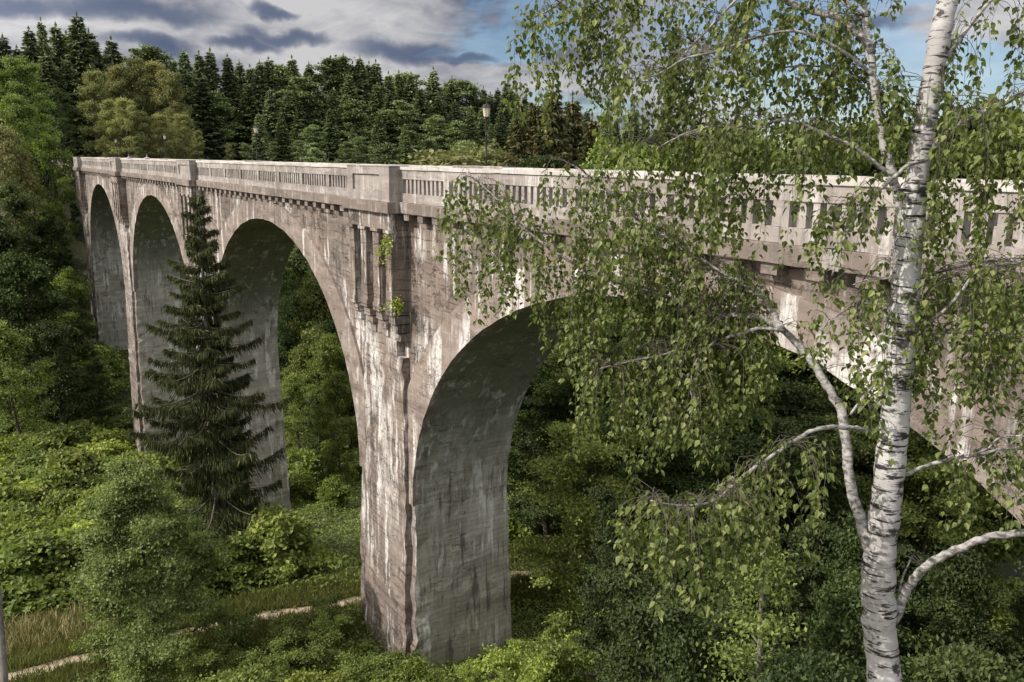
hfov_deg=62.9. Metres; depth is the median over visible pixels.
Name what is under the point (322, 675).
shrub
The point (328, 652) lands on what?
shrub
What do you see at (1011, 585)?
shrub
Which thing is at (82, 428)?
shrub
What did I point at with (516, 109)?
spruce tree
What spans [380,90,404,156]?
spruce tree
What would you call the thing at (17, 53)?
spruce tree
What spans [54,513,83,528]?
shrub
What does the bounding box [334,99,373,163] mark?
pine tree
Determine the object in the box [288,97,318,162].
spruce tree
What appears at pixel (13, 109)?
leafy tree
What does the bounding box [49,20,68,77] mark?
spruce tree
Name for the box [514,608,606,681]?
shrub
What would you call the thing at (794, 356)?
leafy tree
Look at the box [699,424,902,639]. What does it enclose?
leafy tree
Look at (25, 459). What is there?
shrub
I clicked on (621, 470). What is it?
leafy tree
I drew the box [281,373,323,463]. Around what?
leafy tree
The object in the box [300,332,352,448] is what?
leafy tree
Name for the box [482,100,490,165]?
street lamp
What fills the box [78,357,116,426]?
leafy tree
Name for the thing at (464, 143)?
pine tree
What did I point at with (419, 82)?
pine tree
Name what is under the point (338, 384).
leafy tree
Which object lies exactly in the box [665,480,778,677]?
maple tree
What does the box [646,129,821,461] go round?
leafy tree
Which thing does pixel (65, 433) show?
shrub
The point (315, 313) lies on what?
leafy tree
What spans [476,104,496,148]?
spruce tree
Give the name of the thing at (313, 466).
shrub
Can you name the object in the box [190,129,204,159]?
birch tree
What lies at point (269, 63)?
spruce tree
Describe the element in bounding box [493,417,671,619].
leafy tree
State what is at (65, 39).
spruce tree
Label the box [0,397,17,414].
shrub
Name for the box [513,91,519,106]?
spruce tree
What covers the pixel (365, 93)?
spruce tree
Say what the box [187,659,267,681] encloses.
shrub
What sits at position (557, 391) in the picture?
leafy tree
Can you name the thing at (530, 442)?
shrub
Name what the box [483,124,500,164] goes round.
spruce tree
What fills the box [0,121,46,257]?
birch tree
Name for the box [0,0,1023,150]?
sky
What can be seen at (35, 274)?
leafy tree
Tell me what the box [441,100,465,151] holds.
spruce tree
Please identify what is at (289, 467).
shrub
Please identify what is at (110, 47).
spruce tree
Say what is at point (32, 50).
spruce tree
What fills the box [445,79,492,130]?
pine tree
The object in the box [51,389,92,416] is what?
shrub
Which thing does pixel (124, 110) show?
birch tree
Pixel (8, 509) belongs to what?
shrub
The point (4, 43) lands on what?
spruce tree
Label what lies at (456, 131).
pine tree
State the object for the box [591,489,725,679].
maple tree
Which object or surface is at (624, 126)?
pine tree
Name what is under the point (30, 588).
shrub
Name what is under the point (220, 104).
pine tree
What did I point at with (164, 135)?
street lamp
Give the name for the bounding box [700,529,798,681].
maple tree
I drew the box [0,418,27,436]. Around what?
shrub
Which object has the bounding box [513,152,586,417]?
leafy tree
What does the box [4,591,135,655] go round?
dry grass
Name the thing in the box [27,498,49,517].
shrub
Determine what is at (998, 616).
shrub
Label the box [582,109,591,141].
spruce tree
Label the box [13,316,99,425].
leafy tree
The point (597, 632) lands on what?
maple tree
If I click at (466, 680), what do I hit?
shrub
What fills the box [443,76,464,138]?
spruce tree
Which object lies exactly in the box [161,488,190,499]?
shrub
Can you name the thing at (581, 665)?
shrub
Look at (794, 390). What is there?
leafy tree
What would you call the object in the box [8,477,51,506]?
shrub
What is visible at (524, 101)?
spruce tree
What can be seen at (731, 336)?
birch tree
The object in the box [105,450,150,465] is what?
shrub
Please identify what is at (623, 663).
maple tree
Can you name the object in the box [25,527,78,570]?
shrub
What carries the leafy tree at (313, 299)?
on the ground at (76, 247)
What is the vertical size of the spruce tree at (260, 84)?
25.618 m
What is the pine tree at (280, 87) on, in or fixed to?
on the ground at (76, 247)
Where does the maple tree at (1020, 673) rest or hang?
on the ground at (76, 247)
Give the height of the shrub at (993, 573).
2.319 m
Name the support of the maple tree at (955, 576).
on the ground at (76, 247)
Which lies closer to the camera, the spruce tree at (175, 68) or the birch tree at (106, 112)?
the birch tree at (106, 112)
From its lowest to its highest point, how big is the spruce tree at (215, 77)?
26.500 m
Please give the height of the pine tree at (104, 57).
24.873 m
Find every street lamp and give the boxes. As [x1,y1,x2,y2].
[163,133,166,158]
[253,123,257,160]
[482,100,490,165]
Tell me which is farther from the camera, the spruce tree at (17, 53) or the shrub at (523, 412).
the spruce tree at (17, 53)
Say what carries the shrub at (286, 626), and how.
on the ground at (76, 247)
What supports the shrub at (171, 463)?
on the ground at (76, 247)
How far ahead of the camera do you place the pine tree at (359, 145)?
155.24 m
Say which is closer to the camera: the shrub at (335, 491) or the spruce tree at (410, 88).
the shrub at (335, 491)
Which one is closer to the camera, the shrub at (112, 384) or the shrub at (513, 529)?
the shrub at (513, 529)
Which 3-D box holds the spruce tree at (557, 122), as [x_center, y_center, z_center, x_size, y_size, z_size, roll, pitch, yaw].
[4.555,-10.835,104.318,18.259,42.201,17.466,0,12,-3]
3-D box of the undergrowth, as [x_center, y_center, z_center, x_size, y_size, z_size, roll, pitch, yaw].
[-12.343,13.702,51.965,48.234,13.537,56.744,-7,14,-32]
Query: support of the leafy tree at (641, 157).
on the ground at (76, 247)
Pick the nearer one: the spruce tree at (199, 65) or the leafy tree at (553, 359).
the leafy tree at (553, 359)
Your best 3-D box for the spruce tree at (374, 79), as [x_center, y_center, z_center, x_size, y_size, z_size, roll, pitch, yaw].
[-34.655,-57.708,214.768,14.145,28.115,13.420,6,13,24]
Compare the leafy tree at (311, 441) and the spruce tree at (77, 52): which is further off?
the spruce tree at (77, 52)
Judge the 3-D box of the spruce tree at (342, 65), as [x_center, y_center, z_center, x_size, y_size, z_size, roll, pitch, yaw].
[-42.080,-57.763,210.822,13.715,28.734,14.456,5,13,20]
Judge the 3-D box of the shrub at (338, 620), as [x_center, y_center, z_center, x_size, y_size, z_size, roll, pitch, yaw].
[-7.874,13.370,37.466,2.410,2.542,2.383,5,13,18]
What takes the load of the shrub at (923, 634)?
on the ground at (76, 247)
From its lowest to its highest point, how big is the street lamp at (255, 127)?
4.050 m
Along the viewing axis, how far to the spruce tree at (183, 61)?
184.09 m
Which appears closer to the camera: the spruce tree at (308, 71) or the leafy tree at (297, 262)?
the leafy tree at (297, 262)
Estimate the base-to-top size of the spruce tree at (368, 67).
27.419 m
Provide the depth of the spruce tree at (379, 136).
172.18 m
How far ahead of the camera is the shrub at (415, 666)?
32.45 m
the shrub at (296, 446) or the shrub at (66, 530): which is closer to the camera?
the shrub at (66, 530)
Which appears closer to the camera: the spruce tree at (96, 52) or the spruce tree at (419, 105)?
the spruce tree at (96, 52)
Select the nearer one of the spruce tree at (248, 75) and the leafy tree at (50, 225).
the leafy tree at (50, 225)
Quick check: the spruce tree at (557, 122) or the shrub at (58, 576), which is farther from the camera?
the spruce tree at (557, 122)
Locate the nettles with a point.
(525, 621)
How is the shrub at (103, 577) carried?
on the ground at (76, 247)
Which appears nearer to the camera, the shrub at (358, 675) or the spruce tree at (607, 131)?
the shrub at (358, 675)
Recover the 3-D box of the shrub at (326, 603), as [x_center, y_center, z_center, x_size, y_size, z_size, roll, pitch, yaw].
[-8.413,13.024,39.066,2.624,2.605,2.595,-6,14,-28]
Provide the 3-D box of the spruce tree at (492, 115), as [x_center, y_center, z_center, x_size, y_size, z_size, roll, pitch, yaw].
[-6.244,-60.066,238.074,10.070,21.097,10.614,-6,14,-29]
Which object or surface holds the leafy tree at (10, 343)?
on the ground at (76, 247)
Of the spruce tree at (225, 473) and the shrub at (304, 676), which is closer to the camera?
the shrub at (304, 676)
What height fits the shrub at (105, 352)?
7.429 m
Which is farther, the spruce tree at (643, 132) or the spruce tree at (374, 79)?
the spruce tree at (374, 79)
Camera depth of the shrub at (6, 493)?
64.45 m
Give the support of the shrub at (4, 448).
on the ground at (76, 247)
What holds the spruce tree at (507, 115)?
on the ground at (76, 247)
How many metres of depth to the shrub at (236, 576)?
44.05 m
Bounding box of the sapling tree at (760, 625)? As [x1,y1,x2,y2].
[683,535,824,681]
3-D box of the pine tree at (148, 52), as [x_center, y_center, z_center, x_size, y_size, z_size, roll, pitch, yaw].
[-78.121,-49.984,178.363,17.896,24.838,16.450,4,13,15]
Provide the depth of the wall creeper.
32.10 m
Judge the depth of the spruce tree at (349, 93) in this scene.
192.13 m
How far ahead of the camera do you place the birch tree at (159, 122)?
147.54 m
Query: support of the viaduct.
on the ground at (76, 247)
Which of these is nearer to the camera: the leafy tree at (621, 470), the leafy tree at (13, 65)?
the leafy tree at (621, 470)
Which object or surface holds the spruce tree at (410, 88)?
on the ground at (76, 247)
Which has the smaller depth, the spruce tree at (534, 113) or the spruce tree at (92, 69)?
the spruce tree at (534, 113)
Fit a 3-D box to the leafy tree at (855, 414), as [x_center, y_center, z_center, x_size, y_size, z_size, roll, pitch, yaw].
[18.011,1.254,39.776,10.681,21.690,12.732,-1,12,-10]
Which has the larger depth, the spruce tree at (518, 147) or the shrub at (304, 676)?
the spruce tree at (518, 147)
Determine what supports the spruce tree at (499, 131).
on the ground at (76, 247)
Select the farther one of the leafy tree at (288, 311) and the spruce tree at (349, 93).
the spruce tree at (349, 93)
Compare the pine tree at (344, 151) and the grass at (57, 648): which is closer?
the grass at (57, 648)
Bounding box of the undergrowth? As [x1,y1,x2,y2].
[3,464,590,681]
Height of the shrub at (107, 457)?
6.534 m
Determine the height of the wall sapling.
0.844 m
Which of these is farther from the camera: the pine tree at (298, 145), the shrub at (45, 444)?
the pine tree at (298, 145)
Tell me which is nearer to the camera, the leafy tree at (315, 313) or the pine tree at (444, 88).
the leafy tree at (315, 313)
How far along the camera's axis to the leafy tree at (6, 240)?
102.08 m
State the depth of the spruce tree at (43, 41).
156.41 m
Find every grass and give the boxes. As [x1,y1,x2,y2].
[4,530,604,681]
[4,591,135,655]
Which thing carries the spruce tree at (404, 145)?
on the ground at (76, 247)
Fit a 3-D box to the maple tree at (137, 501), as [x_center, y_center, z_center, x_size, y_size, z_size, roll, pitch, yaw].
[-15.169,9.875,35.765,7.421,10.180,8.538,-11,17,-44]
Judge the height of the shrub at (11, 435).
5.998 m
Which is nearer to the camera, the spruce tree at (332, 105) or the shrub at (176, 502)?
the shrub at (176, 502)
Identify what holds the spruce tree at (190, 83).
on the ground at (76, 247)
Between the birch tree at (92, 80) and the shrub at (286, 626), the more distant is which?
the birch tree at (92, 80)
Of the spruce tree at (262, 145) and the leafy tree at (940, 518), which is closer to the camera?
the leafy tree at (940, 518)
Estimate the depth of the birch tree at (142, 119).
146.13 m
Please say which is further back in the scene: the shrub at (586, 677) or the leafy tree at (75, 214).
the leafy tree at (75, 214)
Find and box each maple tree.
[59,454,245,681]
[567,482,667,681]
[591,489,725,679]
[592,562,669,681]
[631,587,728,681]
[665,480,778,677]
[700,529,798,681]
[729,519,852,680]
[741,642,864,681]
[770,566,911,681]
[795,508,922,681]
[866,540,951,681]
[899,541,1023,681]
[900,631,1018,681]
[979,653,1023,681]
[984,561,1023,670]
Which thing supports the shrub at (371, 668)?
on the ground at (76, 247)
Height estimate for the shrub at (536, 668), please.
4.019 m
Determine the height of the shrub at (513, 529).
4.925 m
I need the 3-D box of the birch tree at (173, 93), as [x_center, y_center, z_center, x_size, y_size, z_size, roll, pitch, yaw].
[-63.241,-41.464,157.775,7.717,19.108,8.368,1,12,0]
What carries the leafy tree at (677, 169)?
on the ground at (76, 247)
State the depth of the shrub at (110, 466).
74.24 m
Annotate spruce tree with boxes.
[0,34,25,125]
[0,73,30,161]
[11,45,27,84]
[19,26,44,117]
[30,50,87,156]
[35,16,57,77]
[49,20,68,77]
[57,56,103,156]
[59,30,69,73]
[61,11,127,157]
[77,27,130,156]
[79,63,126,156]
[102,35,149,148]
[105,59,148,157]
[121,184,295,587]
[138,45,174,158]
[168,57,178,79]
[171,48,196,111]
[174,70,214,159]
[189,73,232,159]
[191,50,223,149]
[204,47,236,157]
[220,54,241,159]
[230,81,262,160]
[232,61,253,157]
[245,64,259,112]
[247,112,276,161]
[252,59,271,115]
[258,56,282,112]
[260,87,285,161]
[271,112,296,161]
[277,54,311,123]
[279,82,297,151]
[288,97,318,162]
[303,61,322,141]
[316,87,349,159]
[318,55,340,140]
[318,108,344,162]
[336,52,353,98]
[339,73,368,163]
[343,127,360,163]
[353,57,371,138]
[361,83,388,163]
[364,111,390,163]
[365,61,372,112]
[366,59,393,138]
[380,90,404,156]
[382,71,404,133]
[394,70,403,109]
[395,123,415,164]
[398,71,418,136]
[410,87,437,163]
[422,92,450,155]
[424,67,449,122]
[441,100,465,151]
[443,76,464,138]
[463,106,481,149]
[475,86,491,123]
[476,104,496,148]
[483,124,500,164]
[487,91,495,123]
[491,88,501,128]
[493,81,516,145]
[494,109,513,162]
[500,108,555,409]
[508,105,522,152]
[509,96,549,164]
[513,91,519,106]
[518,102,534,151]
[520,95,528,111]
[530,82,578,168]
[561,91,585,168]
[576,111,602,168]
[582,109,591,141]
[600,107,613,148]
[612,120,621,146]
[621,131,629,143]
[629,117,639,144]
[638,115,652,150]
[650,127,657,146]
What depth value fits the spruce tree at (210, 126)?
182.60 m
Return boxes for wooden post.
[0,582,8,681]
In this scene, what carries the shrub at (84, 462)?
on the ground at (76, 247)
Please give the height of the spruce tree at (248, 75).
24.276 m
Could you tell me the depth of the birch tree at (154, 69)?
158.37 m
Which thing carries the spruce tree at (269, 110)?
on the ground at (76, 247)
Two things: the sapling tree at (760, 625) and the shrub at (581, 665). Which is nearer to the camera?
the sapling tree at (760, 625)
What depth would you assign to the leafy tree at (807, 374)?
42.06 m
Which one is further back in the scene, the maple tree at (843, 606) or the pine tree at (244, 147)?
the pine tree at (244, 147)
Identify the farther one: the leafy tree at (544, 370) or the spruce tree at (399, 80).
the spruce tree at (399, 80)
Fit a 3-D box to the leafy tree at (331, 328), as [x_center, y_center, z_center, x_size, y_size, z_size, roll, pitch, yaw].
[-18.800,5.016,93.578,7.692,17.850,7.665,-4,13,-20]
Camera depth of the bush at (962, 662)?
13.81 m
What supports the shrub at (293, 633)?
on the ground at (76, 247)
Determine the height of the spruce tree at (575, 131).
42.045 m
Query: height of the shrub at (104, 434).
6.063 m
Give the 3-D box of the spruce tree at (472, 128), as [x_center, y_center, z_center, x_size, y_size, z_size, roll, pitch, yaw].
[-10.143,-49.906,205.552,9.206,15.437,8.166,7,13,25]
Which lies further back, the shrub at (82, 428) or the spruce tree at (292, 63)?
the spruce tree at (292, 63)
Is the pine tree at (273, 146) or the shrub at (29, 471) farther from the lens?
the pine tree at (273, 146)
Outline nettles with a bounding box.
[261,561,643,681]
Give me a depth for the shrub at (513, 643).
35.35 m
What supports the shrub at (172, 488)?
on the ground at (76, 247)
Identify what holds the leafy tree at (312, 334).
on the ground at (76, 247)
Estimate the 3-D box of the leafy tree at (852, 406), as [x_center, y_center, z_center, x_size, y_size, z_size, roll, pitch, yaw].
[19.773,0.929,39.603,12.282,21.446,12.701,3,12,11]
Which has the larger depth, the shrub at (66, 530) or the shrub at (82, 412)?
the shrub at (82, 412)
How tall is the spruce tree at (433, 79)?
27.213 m
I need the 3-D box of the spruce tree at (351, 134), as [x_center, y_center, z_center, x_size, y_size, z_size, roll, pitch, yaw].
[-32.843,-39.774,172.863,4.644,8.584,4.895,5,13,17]
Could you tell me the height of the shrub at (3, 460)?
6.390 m
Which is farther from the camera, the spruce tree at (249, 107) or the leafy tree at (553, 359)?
the spruce tree at (249, 107)
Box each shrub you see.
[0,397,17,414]
[0,413,27,427]
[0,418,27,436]
[0,430,49,468]
[0,436,14,456]
[0,447,52,470]
[0,457,12,468]
[0,465,26,483]
[0,477,41,506]
[0,497,54,546]
[0,510,70,570]
[0,524,88,624]
[3,429,28,441]
[4,397,58,427]
[5,434,71,466]
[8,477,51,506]
[16,461,47,481]
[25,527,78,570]
[26,444,113,484]
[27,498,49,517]
[33,465,88,501]
[33,521,105,608]
[36,420,89,449]
[39,485,86,522]
[43,483,107,516]
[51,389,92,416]
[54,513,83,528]
[57,401,98,426]
[62,359,130,400]
[63,417,104,445]
[64,340,129,401]
[65,498,107,522]
[67,416,101,425]
[68,515,122,529]
[76,438,140,458]
[77,534,152,595]
[78,471,112,492]
[86,426,135,450]
[96,402,131,430]
[96,453,116,461]
[99,412,133,446]
[99,457,137,474]
[101,632,162,681]
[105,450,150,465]
[131,559,225,611]
[144,450,200,480]
[155,480,180,490]
[159,630,209,681]
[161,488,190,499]
[161,635,222,681]
[170,493,185,507]
[173,498,209,524]
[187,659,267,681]
[200,606,263,666]
[203,533,272,598]
[210,648,242,673]
[217,646,288,681]
[235,502,349,588]
[253,501,319,566]
[259,637,306,679]
[262,611,318,665]
[267,665,349,681]
[268,615,302,647]
[285,414,308,445]
[285,434,295,452]
[287,430,347,464]
[287,447,361,492]
[287,451,302,471]
[287,670,326,680]
[288,472,323,508]
[296,628,346,681]
[305,591,352,641]
[309,608,362,660]
[313,474,353,510]
[316,434,353,452]
[335,648,398,681]
[340,449,362,478]
[346,439,358,449]
[359,649,409,681]
[377,656,448,681]
[386,650,424,681]
[452,657,486,681]
[459,676,473,681]
[472,642,562,681]
[491,637,530,681]
[495,652,528,681]
[507,474,556,539]
[510,406,531,449]
[510,429,560,456]
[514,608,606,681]
[538,630,564,654]
[555,629,604,681]
[579,668,589,681]
[585,662,603,681]
[898,628,949,657]
[939,590,969,601]
[978,583,1018,631]
[984,576,1023,606]
[986,559,1009,586]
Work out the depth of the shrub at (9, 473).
69.51 m
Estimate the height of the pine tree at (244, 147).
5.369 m
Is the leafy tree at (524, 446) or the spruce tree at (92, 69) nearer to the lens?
the leafy tree at (524, 446)
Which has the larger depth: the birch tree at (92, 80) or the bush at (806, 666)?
the birch tree at (92, 80)
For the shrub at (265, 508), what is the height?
4.910 m
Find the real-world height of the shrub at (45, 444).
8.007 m
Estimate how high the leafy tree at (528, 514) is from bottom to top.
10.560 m
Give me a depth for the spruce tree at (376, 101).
192.16 m
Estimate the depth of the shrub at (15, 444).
88.96 m
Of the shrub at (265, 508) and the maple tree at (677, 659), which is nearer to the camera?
the maple tree at (677, 659)
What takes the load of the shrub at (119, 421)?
on the ground at (76, 247)
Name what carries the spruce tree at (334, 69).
on the ground at (76, 247)
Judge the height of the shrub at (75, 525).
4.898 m
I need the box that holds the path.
[8,568,544,679]
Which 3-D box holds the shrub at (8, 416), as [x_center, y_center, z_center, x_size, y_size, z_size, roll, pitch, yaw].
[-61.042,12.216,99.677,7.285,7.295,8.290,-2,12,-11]
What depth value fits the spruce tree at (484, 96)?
232.25 m
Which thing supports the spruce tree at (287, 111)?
on the ground at (76, 247)
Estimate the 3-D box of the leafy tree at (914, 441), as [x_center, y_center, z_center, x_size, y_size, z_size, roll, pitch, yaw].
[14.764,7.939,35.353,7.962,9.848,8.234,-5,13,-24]
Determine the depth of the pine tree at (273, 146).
154.08 m
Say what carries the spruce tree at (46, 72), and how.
on the ground at (76, 247)
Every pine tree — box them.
[52,47,127,77]
[118,44,186,106]
[198,91,245,157]
[238,142,253,160]
[251,64,286,100]
[258,63,320,114]
[265,142,277,160]
[273,76,331,146]
[289,140,310,161]
[298,124,327,157]
[300,146,328,162]
[305,55,363,153]
[333,142,355,162]
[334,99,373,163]
[350,137,376,163]
[369,142,406,164]
[381,99,423,159]
[383,71,432,106]
[406,138,440,164]
[419,115,452,152]
[428,79,476,114]
[444,121,470,155]
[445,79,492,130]
[452,140,480,153]
[620,118,641,141]
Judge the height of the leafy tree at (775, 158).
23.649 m
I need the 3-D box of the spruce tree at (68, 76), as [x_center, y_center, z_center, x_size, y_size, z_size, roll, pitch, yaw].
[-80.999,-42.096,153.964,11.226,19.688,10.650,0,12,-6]
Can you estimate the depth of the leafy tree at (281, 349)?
101.66 m
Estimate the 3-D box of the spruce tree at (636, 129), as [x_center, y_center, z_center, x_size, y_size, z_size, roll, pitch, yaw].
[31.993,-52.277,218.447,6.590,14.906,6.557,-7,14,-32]
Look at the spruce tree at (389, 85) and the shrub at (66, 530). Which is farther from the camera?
the spruce tree at (389, 85)
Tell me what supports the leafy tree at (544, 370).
on the ground at (76, 247)
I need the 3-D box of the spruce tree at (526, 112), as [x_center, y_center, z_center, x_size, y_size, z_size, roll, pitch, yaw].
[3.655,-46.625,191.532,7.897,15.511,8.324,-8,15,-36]
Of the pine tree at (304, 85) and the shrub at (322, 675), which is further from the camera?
the pine tree at (304, 85)
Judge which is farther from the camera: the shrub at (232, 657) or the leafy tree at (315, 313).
the leafy tree at (315, 313)
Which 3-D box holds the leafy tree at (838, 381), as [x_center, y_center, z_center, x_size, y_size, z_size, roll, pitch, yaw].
[16.063,0.479,44.503,11.767,23.894,14.026,10,15,35]
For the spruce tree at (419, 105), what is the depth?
198.23 m
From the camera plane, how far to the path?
39.35 m
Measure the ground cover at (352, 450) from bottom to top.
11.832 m
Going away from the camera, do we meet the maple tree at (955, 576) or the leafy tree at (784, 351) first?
the maple tree at (955, 576)
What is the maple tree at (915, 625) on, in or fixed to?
on the ground at (76, 247)
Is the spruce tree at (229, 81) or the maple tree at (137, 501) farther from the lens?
the spruce tree at (229, 81)
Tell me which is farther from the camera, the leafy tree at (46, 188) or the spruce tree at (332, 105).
the spruce tree at (332, 105)
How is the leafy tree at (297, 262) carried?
on the ground at (76, 247)
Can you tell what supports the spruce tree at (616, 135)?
on the ground at (76, 247)
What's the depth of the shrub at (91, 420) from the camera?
104.29 m
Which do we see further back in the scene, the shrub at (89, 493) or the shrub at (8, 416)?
the shrub at (8, 416)
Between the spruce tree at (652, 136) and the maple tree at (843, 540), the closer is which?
the maple tree at (843, 540)
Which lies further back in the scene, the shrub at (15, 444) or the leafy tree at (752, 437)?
the shrub at (15, 444)
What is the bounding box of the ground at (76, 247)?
[0,161,1023,681]
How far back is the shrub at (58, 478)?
68.36 m
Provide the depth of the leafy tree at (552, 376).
64.22 m
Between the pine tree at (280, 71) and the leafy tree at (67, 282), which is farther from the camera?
the pine tree at (280, 71)
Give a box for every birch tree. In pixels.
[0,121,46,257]
[67,68,110,156]
[91,97,125,156]
[96,63,135,153]
[105,96,149,157]
[113,57,157,157]
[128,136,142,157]
[129,111,162,158]
[135,58,177,156]
[150,68,198,158]
[150,112,179,158]
[169,112,197,158]
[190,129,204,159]
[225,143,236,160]
[395,138,509,166]
[431,0,1023,681]
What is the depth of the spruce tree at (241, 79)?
196.06 m
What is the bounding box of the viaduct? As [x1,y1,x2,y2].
[52,157,1023,669]
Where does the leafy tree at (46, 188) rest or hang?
on the ground at (76, 247)
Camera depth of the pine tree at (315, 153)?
144.28 m
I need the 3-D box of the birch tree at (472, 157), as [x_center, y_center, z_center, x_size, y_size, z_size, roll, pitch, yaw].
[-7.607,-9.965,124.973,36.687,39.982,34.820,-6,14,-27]
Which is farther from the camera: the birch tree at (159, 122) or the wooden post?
the birch tree at (159, 122)
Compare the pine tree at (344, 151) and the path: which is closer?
the path
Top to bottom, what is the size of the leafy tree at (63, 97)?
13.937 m
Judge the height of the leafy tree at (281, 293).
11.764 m
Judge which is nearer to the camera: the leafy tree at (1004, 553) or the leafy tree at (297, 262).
the leafy tree at (1004, 553)
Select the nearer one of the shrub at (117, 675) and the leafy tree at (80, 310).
the shrub at (117, 675)
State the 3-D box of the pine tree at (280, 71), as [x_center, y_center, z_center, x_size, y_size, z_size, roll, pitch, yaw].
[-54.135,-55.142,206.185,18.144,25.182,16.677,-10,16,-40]
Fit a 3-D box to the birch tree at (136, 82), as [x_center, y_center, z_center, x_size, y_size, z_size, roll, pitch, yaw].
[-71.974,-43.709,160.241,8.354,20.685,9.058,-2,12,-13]
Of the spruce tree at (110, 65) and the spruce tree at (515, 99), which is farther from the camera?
the spruce tree at (515, 99)
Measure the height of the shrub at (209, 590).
4.410 m
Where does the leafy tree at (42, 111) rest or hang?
on the ground at (76, 247)
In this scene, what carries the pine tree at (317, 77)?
on the ground at (76, 247)
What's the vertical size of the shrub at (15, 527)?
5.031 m
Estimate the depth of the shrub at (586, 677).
30.97 m
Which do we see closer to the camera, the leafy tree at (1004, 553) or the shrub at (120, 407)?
the leafy tree at (1004, 553)
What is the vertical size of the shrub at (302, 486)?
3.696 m
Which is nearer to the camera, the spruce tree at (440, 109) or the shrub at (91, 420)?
the shrub at (91, 420)
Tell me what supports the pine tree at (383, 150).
on the ground at (76, 247)
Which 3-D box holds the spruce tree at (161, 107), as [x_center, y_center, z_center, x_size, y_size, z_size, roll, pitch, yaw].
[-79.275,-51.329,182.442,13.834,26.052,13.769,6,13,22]
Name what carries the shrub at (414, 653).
on the ground at (76, 247)
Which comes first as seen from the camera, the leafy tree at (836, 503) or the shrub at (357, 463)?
the leafy tree at (836, 503)
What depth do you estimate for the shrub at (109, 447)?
88.34 m
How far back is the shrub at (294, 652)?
34.73 m
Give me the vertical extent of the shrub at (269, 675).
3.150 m
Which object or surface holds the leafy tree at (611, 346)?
on the ground at (76, 247)
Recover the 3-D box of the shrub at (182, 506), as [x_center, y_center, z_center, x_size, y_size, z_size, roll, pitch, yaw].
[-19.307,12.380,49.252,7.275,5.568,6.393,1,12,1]
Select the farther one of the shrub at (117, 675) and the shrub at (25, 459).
the shrub at (25, 459)
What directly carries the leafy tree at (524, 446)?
on the ground at (76, 247)
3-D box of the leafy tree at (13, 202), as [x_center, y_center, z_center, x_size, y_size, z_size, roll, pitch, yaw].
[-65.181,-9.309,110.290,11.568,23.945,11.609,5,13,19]
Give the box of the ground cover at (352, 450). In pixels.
[47,346,358,470]
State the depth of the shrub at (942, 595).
33.90 m
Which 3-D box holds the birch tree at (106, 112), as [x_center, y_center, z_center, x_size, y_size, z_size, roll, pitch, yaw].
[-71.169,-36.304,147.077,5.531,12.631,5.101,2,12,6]
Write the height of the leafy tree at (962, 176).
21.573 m
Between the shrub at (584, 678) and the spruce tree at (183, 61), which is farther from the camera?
the spruce tree at (183, 61)
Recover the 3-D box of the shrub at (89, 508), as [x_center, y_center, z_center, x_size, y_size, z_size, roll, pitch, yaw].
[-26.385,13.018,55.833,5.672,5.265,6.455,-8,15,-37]
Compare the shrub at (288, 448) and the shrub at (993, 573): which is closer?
the shrub at (993, 573)
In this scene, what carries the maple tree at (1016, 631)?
on the ground at (76, 247)
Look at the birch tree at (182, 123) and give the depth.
150.42 m
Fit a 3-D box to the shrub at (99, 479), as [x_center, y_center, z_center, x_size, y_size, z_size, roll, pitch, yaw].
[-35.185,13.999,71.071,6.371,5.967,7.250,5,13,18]
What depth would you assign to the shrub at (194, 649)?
35.46 m
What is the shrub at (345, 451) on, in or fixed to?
on the ground at (76, 247)
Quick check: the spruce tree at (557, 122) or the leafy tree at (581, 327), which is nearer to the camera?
the leafy tree at (581, 327)
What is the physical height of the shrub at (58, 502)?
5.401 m
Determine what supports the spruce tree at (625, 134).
on the ground at (76, 247)
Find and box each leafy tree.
[0,55,65,161]
[0,94,56,195]
[0,180,59,337]
[0,215,46,402]
[0,244,89,419]
[0,317,67,445]
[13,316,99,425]
[22,212,89,323]
[25,109,49,139]
[25,130,81,257]
[28,152,59,216]
[36,265,100,372]
[46,86,83,156]
[61,248,75,272]
[68,295,106,363]
[69,202,83,236]
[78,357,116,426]
[277,245,319,356]
[277,292,320,424]
[277,326,307,429]
[278,244,310,325]
[279,267,291,317]
[279,320,353,444]
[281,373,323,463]
[282,275,353,414]
[291,277,352,399]
[295,386,345,484]
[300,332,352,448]
[305,369,359,484]
[321,316,358,449]
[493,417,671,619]
[506,371,589,557]
[507,351,649,532]
[507,434,562,529]
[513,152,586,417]
[519,322,693,544]
[531,148,656,414]
[536,326,579,416]
[543,142,667,369]
[549,136,683,367]
[556,398,738,630]
[558,312,720,535]
[634,340,832,524]
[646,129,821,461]
[646,132,782,458]
[646,406,808,637]
[682,354,853,535]
[685,123,877,458]
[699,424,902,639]
[742,392,873,581]
[755,410,946,598]
[758,118,900,529]
[765,122,889,415]
[787,353,943,488]
[791,136,968,537]
[819,136,1012,538]
[823,441,1022,617]
[834,113,986,550]
[855,101,1023,563]
[879,96,1023,583]
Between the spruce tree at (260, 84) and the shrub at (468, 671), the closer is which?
the shrub at (468, 671)
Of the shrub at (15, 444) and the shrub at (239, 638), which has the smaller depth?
the shrub at (239, 638)
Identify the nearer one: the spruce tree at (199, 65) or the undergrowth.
the undergrowth
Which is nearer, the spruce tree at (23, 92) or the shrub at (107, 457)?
the shrub at (107, 457)
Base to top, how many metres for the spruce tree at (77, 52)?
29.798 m

